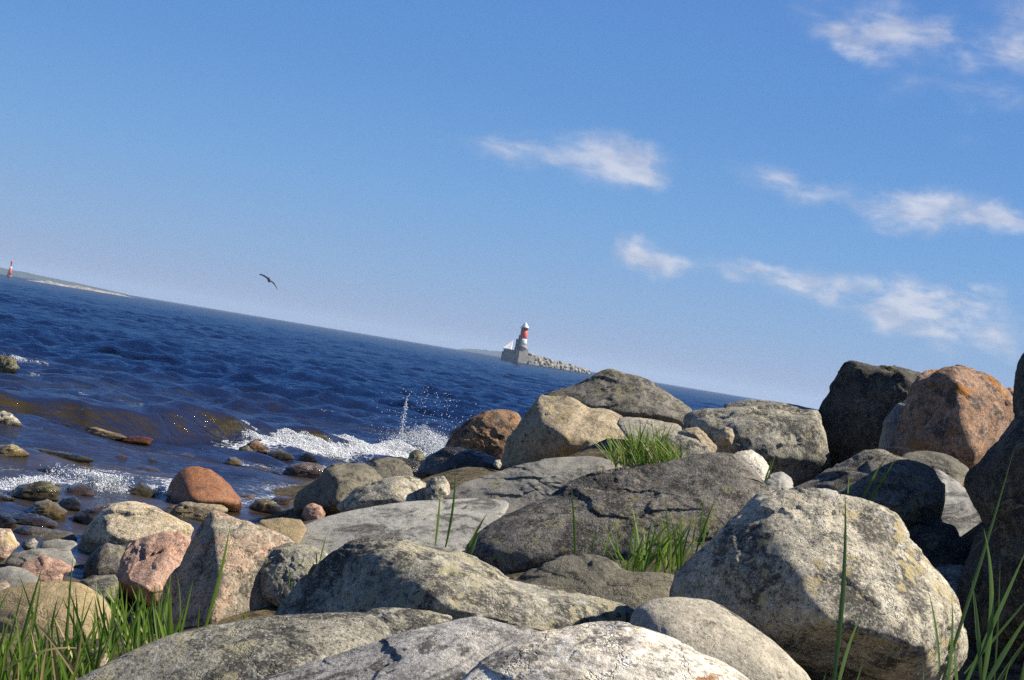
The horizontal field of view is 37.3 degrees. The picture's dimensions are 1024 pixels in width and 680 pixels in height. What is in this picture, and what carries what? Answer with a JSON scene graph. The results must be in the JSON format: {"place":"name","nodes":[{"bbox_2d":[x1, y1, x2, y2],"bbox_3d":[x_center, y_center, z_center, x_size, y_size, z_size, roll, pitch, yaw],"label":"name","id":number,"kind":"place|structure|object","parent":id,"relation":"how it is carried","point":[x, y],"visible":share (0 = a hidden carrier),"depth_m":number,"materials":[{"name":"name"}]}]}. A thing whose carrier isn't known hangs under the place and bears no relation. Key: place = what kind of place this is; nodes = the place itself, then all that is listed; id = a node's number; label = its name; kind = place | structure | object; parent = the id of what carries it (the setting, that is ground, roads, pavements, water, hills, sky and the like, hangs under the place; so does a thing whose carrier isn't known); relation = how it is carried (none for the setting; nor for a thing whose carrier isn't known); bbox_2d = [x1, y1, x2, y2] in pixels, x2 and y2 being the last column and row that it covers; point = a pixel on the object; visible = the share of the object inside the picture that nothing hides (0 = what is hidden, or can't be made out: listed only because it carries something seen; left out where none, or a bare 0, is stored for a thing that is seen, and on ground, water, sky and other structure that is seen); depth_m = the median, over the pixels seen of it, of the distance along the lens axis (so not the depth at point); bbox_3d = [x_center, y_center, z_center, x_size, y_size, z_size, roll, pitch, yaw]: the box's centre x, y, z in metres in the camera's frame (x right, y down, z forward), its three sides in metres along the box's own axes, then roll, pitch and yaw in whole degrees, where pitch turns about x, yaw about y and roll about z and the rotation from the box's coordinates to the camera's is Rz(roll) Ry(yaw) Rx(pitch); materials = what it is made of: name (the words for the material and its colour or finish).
{"place":"outdoors","nodes":[
{"label":"outdoors","id":0,"kind":"place"},
{"bbox_2d":[0,267,127,294],"bbox_3d":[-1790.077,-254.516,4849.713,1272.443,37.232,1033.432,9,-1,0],"label":"hills","id":1,"kind":"structure","parent":0,"point":[25,275],"depth_m":4649.50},
{"bbox_2d":[0,274,818,579],"bbox_3d":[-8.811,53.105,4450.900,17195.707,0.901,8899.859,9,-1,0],"label":"sea","id":2,"kind":"structure","parent":0,"point":[100,358],"depth_m":35.93,"materials":[{"name":"liquid"}]},
{"bbox_2d":[0,512,16,528],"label":"stone","id":3,"kind":"object","parent":2,"relation":"in","point":[7,521],"visible":0.85,"depth_m":11.00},
{"bbox_2d":[0,355,19,372],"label":"stone","id":4,"kind":"object","parent":2,"relation":"in","point":[8,364],"visible":0.92,"depth_m":27.79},
{"bbox_2d":[0,411,22,425],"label":"stone","id":5,"kind":"object","parent":2,"relation":"in","point":[8,418],"visible":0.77,"depth_m":17.94,"materials":[{"name":"beige stone"}]},
{"bbox_2d":[0,444,29,456],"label":"stone","id":6,"kind":"object","parent":2,"relation":"in","point":[11,450],"visible":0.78,"depth_m":15.17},
{"bbox_2d":[12,525,32,534],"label":"stone","id":7,"kind":"object","parent":2,"relation":"in","point":[23,530],"visible":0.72,"depth_m":10.85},
{"bbox_2d":[25,513,58,528],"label":"stone","id":8,"kind":"object","parent":2,"relation":"in","point":[44,521],"visible":0.67,"depth_m":11.21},
{"bbox_2d":[36,466,56,472],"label":"stone","id":9,"kind":"object","parent":2,"relation":"in","point":[45,468],"visible":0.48,"depth_m":14.61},
{"bbox_2d":[31,499,67,518],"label":"stone","id":10,"kind":"object","parent":2,"relation":"on","point":[48,508],"visible":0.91,"depth_m":11.85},
{"bbox_2d":[40,539,76,549],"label":"stone","id":11,"kind":"object","parent":2,"relation":"on","point":[62,544],"visible":0.63,"depth_m":9.91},
{"bbox_2d":[32,447,94,462],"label":"stone","id":12,"kind":"object","parent":2,"relation":"on","point":[71,456],"visible":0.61,"depth_m":15.51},
{"bbox_2d":[58,496,81,510],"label":"stone","id":13,"kind":"object","parent":2,"relation":"on","point":[73,503],"visible":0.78,"depth_m":12.35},
{"bbox_2d":[29,280,132,297],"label":"skerry","id":14,"kind":"structure","parent":2,"relation":"in","point":[76,286],"depth_m":1083.04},
{"bbox_2d":[0,464,167,495],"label":"shore foam","id":15,"kind":"object","parent":2,"relation":"on","point":[91,479],"visible":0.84,"depth_m":13.73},
{"bbox_2d":[84,427,126,439],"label":"stone","id":16,"kind":"object","parent":2,"relation":"on","point":[100,432],"visible":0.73,"depth_m":18.87,"materials":[{"name":"beige stone"}]},
{"bbox_2d":[115,436,152,443],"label":"stone","id":17,"kind":"object","parent":2,"relation":"on","point":[137,440],"visible":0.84,"depth_m":18.95,"materials":[{"name":"stone"}]},
{"bbox_2d":[127,482,155,497],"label":"stone","id":18,"kind":"object","parent":2,"relation":"in","point":[142,489],"visible":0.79,"depth_m":13.85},
{"bbox_2d":[132,465,160,471],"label":"stone","id":19,"kind":"object","parent":2,"relation":"in","point":[150,468],"visible":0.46,"depth_m":16.46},
{"bbox_2d":[224,457,241,465],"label":"stone","id":20,"kind":"object","parent":2,"relation":"on","point":[234,461],"visible":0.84,"depth_m":18.18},
{"bbox_2d":[246,440,269,455],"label":"stone","id":21,"kind":"object","parent":2,"relation":"on","point":[257,446],"visible":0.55,"depth_m":20.14,"materials":[{"name":"beige stone"}]},
{"bbox_2d":[266,450,294,460],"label":"stone","id":22,"kind":"object","parent":2,"relation":"on","point":[281,455],"visible":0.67,"depth_m":19.85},
{"bbox_2d":[282,462,324,478],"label":"stone","id":23,"kind":"object","parent":2,"relation":"on","point":[308,470],"visible":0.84,"depth_m":18.14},
{"bbox_2d":[297,451,316,461],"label":"stone","id":24,"kind":"object","parent":2,"relation":"in","point":[306,456],"visible":0.82,"depth_m":20.22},
{"bbox_2d":[203,420,435,458],"bbox_3d":[-2.453,1.543,22.499,1.380,0.351,4.540,9,-1,43],"label":"breaker foam","id":25,"kind":"object","parent":2,"relation":"on","point":[316,444],"visible":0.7,"depth_m":21.84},
{"bbox_2d":[372,389,491,456],"bbox_3d":[-1.147,1.330,23.855,2.834,1.196,2.043,9,-1,38],"label":"sea spray","id":26,"kind":"object","parent":2,"relation":"on","point":[425,444],"visible":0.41,"depth_m":23.98,"materials":[{"name":"white liquid"}]},
{"bbox_2d":[501,348,534,364],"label":"stone pier","id":27,"kind":"structure","parent":2,"relation":"in","point":[521,356],"depth_m":817.80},
{"bbox_2d":[514,335,521,353],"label":"keeper hut","id":28,"kind":"object","parent":27,"relation":"on","point":[517,345],"visible":1,"depth_m":815.92,"materials":[{"name":"grey paint"}]},
{"bbox_2d":[520,322,528,348],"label":"lighthouse","id":29,"kind":"object","parent":27,"relation":"on","point":[524,333],"visible":1,"depth_m":817.38,"materials":[{"name":"red paint"}]},
{"bbox_2d":[529,355,585,372],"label":"breakwater","id":30,"kind":"object","parent":2,"relation":"in","point":[542,358],"visible":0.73,"depth_m":848.06,"materials":[{"name":"stone"}]},
{"bbox_2d":[458,349,501,356],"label":"hills","id":31,"kind":"structure","parent":0,"point":[494,353],"depth_m":5375.54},
{"bbox_2d":[0,403,1022,679],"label":"ground","id":32,"kind":"structure","parent":0,"point":[472,473],"depth_m":8.23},
{"bbox_2d":[0,528,19,561],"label":"stone","id":33,"kind":"object","parent":32,"relation":"on","point":[9,544],"visible":1,"depth_m":8.54,"materials":[{"name":"beige stone"}]},
{"bbox_2d":[0,566,37,586],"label":"stone","id":34,"kind":"object","parent":32,"relation":"on","point":[10,575],"visible":0.59,"depth_m":8.00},
{"bbox_2d":[21,538,37,550],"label":"stone","id":35,"kind":"object","parent":32,"relation":"on","point":[31,543],"visible":0.88,"depth_m":9.76,"materials":[{"name":"stone"}]},
{"bbox_2d":[5,548,75,574],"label":"stone","id":36,"kind":"object","parent":32,"relation":"on","point":[16,559],"visible":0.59,"depth_m":9.05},
{"bbox_2d":[9,524,76,540],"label":"stone","id":37,"kind":"object","parent":32,"relation":"on","point":[47,533],"visible":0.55,"depth_m":10.90,"materials":[{"name":"grey stone"}]},
{"bbox_2d":[18,555,72,581],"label":"stone","id":38,"kind":"object","parent":32,"relation":"on","point":[55,569],"visible":0.71,"depth_m":8.50,"materials":[{"name":"pink stone"}]},
{"bbox_2d":[0,580,113,638],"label":"boulder","id":39,"kind":"object","parent":32,"relation":"on","point":[52,591],"visible":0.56,"depth_m":6.57,"materials":[{"name":"yellow stone"}]},
{"bbox_2d":[0,559,123,679],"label":"grass tuft","id":40,"kind":"object","parent":32,"relation":"on","point":[50,663],"visible":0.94,"depth_m":4.43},
{"bbox_2d":[73,503,111,524],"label":"stone","id":41,"kind":"object","parent":32,"relation":"on","point":[86,515],"visible":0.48,"depth_m":11.84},
{"bbox_2d":[80,575,118,601],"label":"stone","id":42,"kind":"object","parent":32,"relation":"on","point":[103,580],"visible":0.47,"depth_m":7.97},
{"bbox_2d":[91,646,108,666],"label":"stone","id":43,"kind":"object","parent":32,"relation":"on","point":[103,661],"visible":0.05,"depth_m":5.33,"materials":[{"name":"beige stone"}]},
{"bbox_2d":[83,543,125,577],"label":"stone","id":44,"kind":"object","parent":32,"relation":"on","point":[105,558],"visible":0.55,"depth_m":9.54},
{"bbox_2d":[61,573,193,662],"bbox_3d":[-1.261,0.918,4.945,0.423,0.416,0.765,9,-1,0],"label":"grass tuft","id":45,"kind":"object","parent":32,"relation":"on","point":[137,638],"visible":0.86,"depth_m":4.83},
{"bbox_2d":[78,501,193,552],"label":"boulder","id":46,"kind":"object","parent":32,"relation":"on","point":[125,523],"visible":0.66,"depth_m":10.54,"materials":[{"name":"beige stone"}]},
{"bbox_2d":[116,531,190,605],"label":"boulder","id":47,"kind":"object","parent":32,"relation":"on","point":[151,561],"visible":0.84,"depth_m":8.25,"materials":[{"name":"pink stone"}]},
{"bbox_2d":[163,501,227,520],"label":"stone","id":48,"kind":"object","parent":32,"relation":"on","point":[195,511],"visible":0.65,"depth_m":12.90,"materials":[{"name":"beige stone"}]},
{"bbox_2d":[166,466,241,511],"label":"boulder","id":49,"kind":"object","parent":32,"relation":"on","point":[196,484],"visible":0.78,"depth_m":13.75,"materials":[{"name":"stone"}]},
{"bbox_2d":[197,526,229,628],"bbox_3d":[-0.903,0.730,4.602,0.015,0.399,0.221,10,-1,-23],"label":"grass tuft","id":50,"kind":"object","parent":32,"relation":"on","point":[215,591],"visible":0.83,"depth_m":4.57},
{"bbox_2d":[156,510,293,632],"bbox_3d":[-1.318,1.143,7.175,0.636,0.657,1.060,9,-1,0],"label":"boulder","id":51,"kind":"object","parent":32,"relation":"on","point":[249,545],"visible":0.71,"depth_m":6.87,"materials":[{"name":"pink stone"}]},
{"bbox_2d":[77,612,391,679],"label":"boulder","id":52,"kind":"object","parent":32,"relation":"on","point":[260,648],"visible":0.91,"depth_m":3.73,"materials":[{"name":"stone"}]},
{"bbox_2d":[249,498,284,514],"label":"stone","id":53,"kind":"object","parent":32,"relation":"on","point":[264,505],"visible":0.8,"depth_m":14.13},
{"bbox_2d":[270,496,290,504],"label":"stone","id":54,"kind":"object","parent":32,"relation":"on","point":[282,500],"visible":0.56,"depth_m":14.94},
{"bbox_2d":[256,518,306,543],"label":"stone","id":55,"kind":"object","parent":32,"relation":"on","point":[294,530],"visible":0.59,"depth_m":10.03,"materials":[{"name":"yellow stone"}]},
{"bbox_2d":[259,542,327,607],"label":"boulder","id":56,"kind":"object","parent":32,"relation":"on","point":[299,559],"visible":0.58,"depth_m":6.87,"materials":[{"name":"stone"}]},
{"bbox_2d":[302,503,325,520],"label":"stone","id":57,"kind":"object","parent":32,"relation":"on","point":[312,511],"visible":0.8,"depth_m":12.74,"materials":[{"name":"pink stone"}]},
{"bbox_2d":[293,462,382,516],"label":"boulder","id":58,"kind":"object","parent":32,"relation":"on","point":[331,488],"visible":0.7,"depth_m":13.14,"materials":[{"name":"grey stone"}]},
{"bbox_2d":[337,475,425,512],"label":"boulder","id":59,"kind":"object","parent":32,"relation":"on","point":[395,489],"visible":0.67,"depth_m":12.07,"materials":[{"name":"beige stone"}]},
{"bbox_2d":[369,457,412,478],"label":"stone","id":60,"kind":"object","parent":32,"relation":"on","point":[386,467],"visible":0.64,"depth_m":15.63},
{"bbox_2d":[365,457,419,472],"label":"stone","id":61,"kind":"object","parent":32,"relation":"on","point":[414,465],"visible":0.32,"depth_m":17.45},
{"bbox_2d":[262,617,538,679],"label":"boulder","id":62,"kind":"object","parent":32,"relation":"on","point":[459,649],"visible":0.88,"depth_m":3.13,"materials":[{"name":"stone"}]},
{"bbox_2d":[300,498,508,553],"bbox_3d":[-0.790,1.330,10.602,1.461,0.630,1.411,9,-1,0],"label":"boulder","id":63,"kind":"object","parent":32,"relation":"on","point":[415,521],"visible":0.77,"depth_m":10.41,"materials":[{"name":"stone"}]},
{"bbox_2d":[366,607,451,634],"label":"boulder","id":64,"kind":"object","parent":32,"relation":"on","point":[397,620],"visible":0.41,"depth_m":4.34,"materials":[{"name":"stone"}]},
{"bbox_2d":[408,449,424,463],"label":"stone","id":65,"kind":"object","parent":32,"relation":"on","point":[417,455],"visible":0.73,"depth_m":20.41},
{"bbox_2d":[424,476,449,499],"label":"stone","id":66,"kind":"object","parent":32,"relation":"on","point":[436,487],"visible":0.8,"depth_m":11.95,"materials":[{"name":"beige stone"}]},
{"bbox_2d":[435,475,455,546],"bbox_3d":[-0.264,0.663,6.053,0.021,0.334,0.124,9,-1,23],"label":"grass tuft","id":67,"kind":"object","parent":32,"relation":"on","point":[450,521],"visible":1,"depth_m":6.10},
{"bbox_2d":[274,536,633,630],"bbox_3d":[-0.172,0.972,5.312,1.145,0.492,0.995,9,-1,35],"label":"boulder","id":68,"kind":"object","parent":32,"relation":"on","point":[364,574],"visible":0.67,"depth_m":5.04,"materials":[{"name":"stone"}]},
{"bbox_2d":[414,447,500,479],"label":"boulder","id":69,"kind":"object","parent":32,"relation":"on","point":[443,459],"visible":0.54,"depth_m":16.22,"materials":[{"name":"stone"}]},
{"bbox_2d":[465,514,486,554],"bbox_3d":[-0.148,0.796,6.204,0.064,0.191,0.010,9,-1,0],"label":"grass tuft","id":70,"kind":"object","parent":32,"relation":"on","point":[471,542],"visible":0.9,"depth_m":6.21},
{"bbox_2d":[445,409,520,459],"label":"boulder","id":71,"kind":"object","parent":32,"relation":"on","point":[488,432],"visible":0.51,"depth_m":17.85,"materials":[{"name":"orange stone"}]},
{"bbox_2d":[444,456,621,515],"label":"boulder","id":72,"kind":"object","parent":32,"relation":"on","point":[516,487],"visible":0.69,"depth_m":12.04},
{"bbox_2d":[500,395,626,469],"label":"boulder","id":73,"kind":"object","parent":32,"relation":"on","point":[547,427],"visible":0.63,"depth_m":15.73,"materials":[{"name":"beige stone"}]},
{"bbox_2d":[571,486,613,555],"bbox_3d":[0.314,0.743,6.199,0.198,0.293,0.013,9,-1,-4],"label":"grass tuft","id":74,"kind":"object","parent":32,"relation":"on","point":[574,531],"visible":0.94,"depth_m":6.20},
{"bbox_2d":[516,554,673,609],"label":"boulder","id":75,"kind":"object","parent":32,"relation":"on","point":[598,576],"visible":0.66,"depth_m":5.82,"materials":[{"name":"grey stone"}]},
{"bbox_2d":[461,621,748,679],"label":"boulder","id":76,"kind":"object","parent":32,"relation":"on","point":[609,650],"visible":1,"depth_m":2.80,"materials":[{"name":"stone"}]},
{"bbox_2d":[465,452,769,572],"bbox_3d":[0.625,0.990,8.803,1.690,0.866,1.424,9,-1,0],"label":"boulder","id":77,"kind":"object","parent":32,"relation":"on","point":[538,534],"visible":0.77,"depth_m":8.35,"materials":[{"name":"stone"}]},
{"bbox_2d":[544,369,691,427],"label":"boulder","id":78,"kind":"object","parent":32,"relation":"on","point":[623,394],"visible":0.64,"depth_m":19.80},
{"bbox_2d":[586,417,694,467],"bbox_3d":[0.948,0.779,11.360,0.797,0.465,0.886,9,-1,0],"label":"grass tuft","id":79,"kind":"object","parent":32,"relation":"on","point":[635,452],"visible":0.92,"depth_m":11.22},
{"bbox_2d":[617,417,681,443],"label":"stone","id":80,"kind":"object","parent":32,"relation":"on","point":[632,420],"visible":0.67,"depth_m":14.04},
{"bbox_2d":[596,494,715,573],"bbox_3d":[0.578,0.816,6.340,0.482,0.431,0.377,9,-1,0],"label":"grass tuft","id":81,"kind":"object","parent":32,"relation":"on","point":[661,555],"visible":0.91,"depth_m":6.25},
{"bbox_2d":[660,434,710,461],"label":"stone","id":82,"kind":"object","parent":32,"relation":"on","point":[696,446],"visible":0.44,"depth_m":11.61,"materials":[{"name":"stone"}]},
{"bbox_2d":[677,427,716,451],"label":"stone","id":83,"kind":"object","parent":32,"relation":"on","point":[699,434],"visible":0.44,"depth_m":12.38,"materials":[{"name":"beige stone"}]},
{"bbox_2d":[629,597,810,679],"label":"boulder","id":84,"kind":"object","parent":32,"relation":"on","point":[726,636],"visible":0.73,"depth_m":3.92,"materials":[{"name":"stone"}]},
{"bbox_2d":[718,427,734,445],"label":"stone","id":85,"kind":"object","parent":32,"relation":"on","point":[726,436],"visible":1,"depth_m":11.84,"materials":[{"name":"beige stone"}]},
{"bbox_2d":[734,450,769,479],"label":"stone","id":86,"kind":"object","parent":32,"relation":"on","point":[758,463],"visible":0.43,"depth_m":9.58,"materials":[{"name":"stone"}]},
{"bbox_2d":[682,405,830,483],"bbox_3d":[2.090,1.072,13.274,1.346,1.091,1.302,9,-1,0],"label":"boulder","id":87,"kind":"object","parent":32,"relation":"on","point":[795,439],"visible":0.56,"depth_m":12.78,"materials":[{"name":"stone"}]},
{"bbox_2d":[724,399,814,409],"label":"boulder","id":88,"kind":"object","parent":32,"relation":"on","point":[747,402],"visible":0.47,"depth_m":13.94,"materials":[{"name":"grey stone"}]},
{"bbox_2d":[765,472,792,489],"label":"stone","id":89,"kind":"object","parent":32,"relation":"on","point":[779,480],"visible":0.44,"depth_m":8.97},
{"bbox_2d":[669,487,967,679],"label":"boulder","id":90,"kind":"object","parent":32,"relation":"on","point":[769,564],"visible":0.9,"depth_m":4.72,"materials":[{"name":"beige stone"}]},
{"bbox_2d":[823,501,862,679],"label":"grass tuft","id":91,"kind":"object","parent":32,"relation":"on","point":[840,621],"visible":1,"depth_m":3.52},
{"bbox_2d":[790,449,944,529],"bbox_3d":[1.895,0.865,8.181,0.855,0.578,1.080,9,-1,24],"label":"boulder","id":92,"kind":"object","parent":32,"relation":"on","point":[910,492],"visible":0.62,"depth_m":7.80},
{"bbox_2d":[818,360,920,465],"bbox_3d":[3.478,0.991,14.315,1.113,1.519,1.430,9,-1,33],"label":"boulder","id":93,"kind":"object","parent":32,"relation":"on","point":[861,400],"visible":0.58,"depth_m":13.84,"materials":[{"name":"stone"}]},
{"bbox_2d":[847,453,897,501],"bbox_3d":[1.667,0.654,7.051,0.213,0.326,0.021,9,-1,2],"label":"grass tuft","id":94,"kind":"object","parent":32,"relation":"on","point":[869,485],"visible":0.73,"depth_m":7.05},
{"bbox_2d":[879,400,905,449],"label":"boulder","id":95,"kind":"object","parent":32,"relation":"on","point":[890,422],"visible":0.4,"depth_m":12.87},
{"bbox_2d":[902,451,968,485],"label":"stone","id":96,"kind":"object","parent":32,"relation":"on","point":[953,468],"visible":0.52,"depth_m":10.25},
{"bbox_2d":[908,520,969,567],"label":"stone","id":97,"kind":"object","parent":32,"relation":"on","point":[940,543],"visible":0.48,"depth_m":7.57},
{"bbox_2d":[935,564,963,595],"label":"stone","id":98,"kind":"object","parent":32,"relation":"on","point":[951,574],"visible":0.09,"depth_m":6.36,"materials":[{"name":"grey stone"}]},
{"bbox_2d":[886,364,1013,469],"bbox_3d":[3.562,0.734,12.215,0.904,1.078,1.365,9,-1,25],"label":"boulder","id":99,"kind":"object","parent":32,"relation":"on","point":[964,415],"visible":0.73,"depth_m":11.75,"materials":[{"name":"stone"}]},
{"bbox_2d":[935,470,968,511],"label":"stone","id":100,"kind":"object","parent":32,"relation":"on","point":[955,492],"visible":0.35,"depth_m":9.26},
{"bbox_2d":[941,498,981,536],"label":"stone","id":101,"kind":"object","parent":32,"relation":"on","point":[963,517],"visible":0.3,"depth_m":8.42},
{"bbox_2d":[923,450,1013,679],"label":"grass tuft","id":102,"kind":"object","parent":32,"relation":"on","point":[949,661],"visible":0.99,"depth_m":3.71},
{"bbox_2d":[956,409,1023,663],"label":"boulder","id":103,"kind":"object","parent":32,"relation":"on","point":[985,476],"visible":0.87,"depth_m":5.70,"materials":[{"name":"stone"}]},
{"bbox_2d":[964,531,1023,679],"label":"grass tuft","id":104,"kind":"object","parent":32,"relation":"on","point":[986,644],"visible":1,"depth_m":3.60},
{"bbox_2d":[1012,353,1023,417],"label":"boulder","id":105,"kind":"object","parent":32,"relation":"on","point":[1018,399],"visible":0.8,"depth_m":7.27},
{"bbox_2d":[0,0,1023,432],"label":"sky","id":106,"kind":"structure","parent":0,"point":[756,199],"materials":[{"name":"blue"}]},
{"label":"stone","id":107,"kind":"object","parent":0,"visible":0},
{"bbox_2d":[11,481,60,501],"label":"stone","id":108,"kind":"object","parent":107,"relation":"on","point":[39,491],"visible":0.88,"depth_m":12.55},
{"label":"stone","id":109,"kind":"object","parent":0,"visible":0},
{"bbox_2d":[63,484,94,495],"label":"stone","id":110,"kind":"object","parent":109,"relation":"on","point":[82,489],"visible":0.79,"depth_m":13.19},
{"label":"stone","id":111,"kind":"object","parent":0,"visible":0},
{"bbox_2d":[7,513,37,525],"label":"stone","id":112,"kind":"object","parent":111,"relation":"on","point":[20,518],"visible":0.21,"depth_m":11.21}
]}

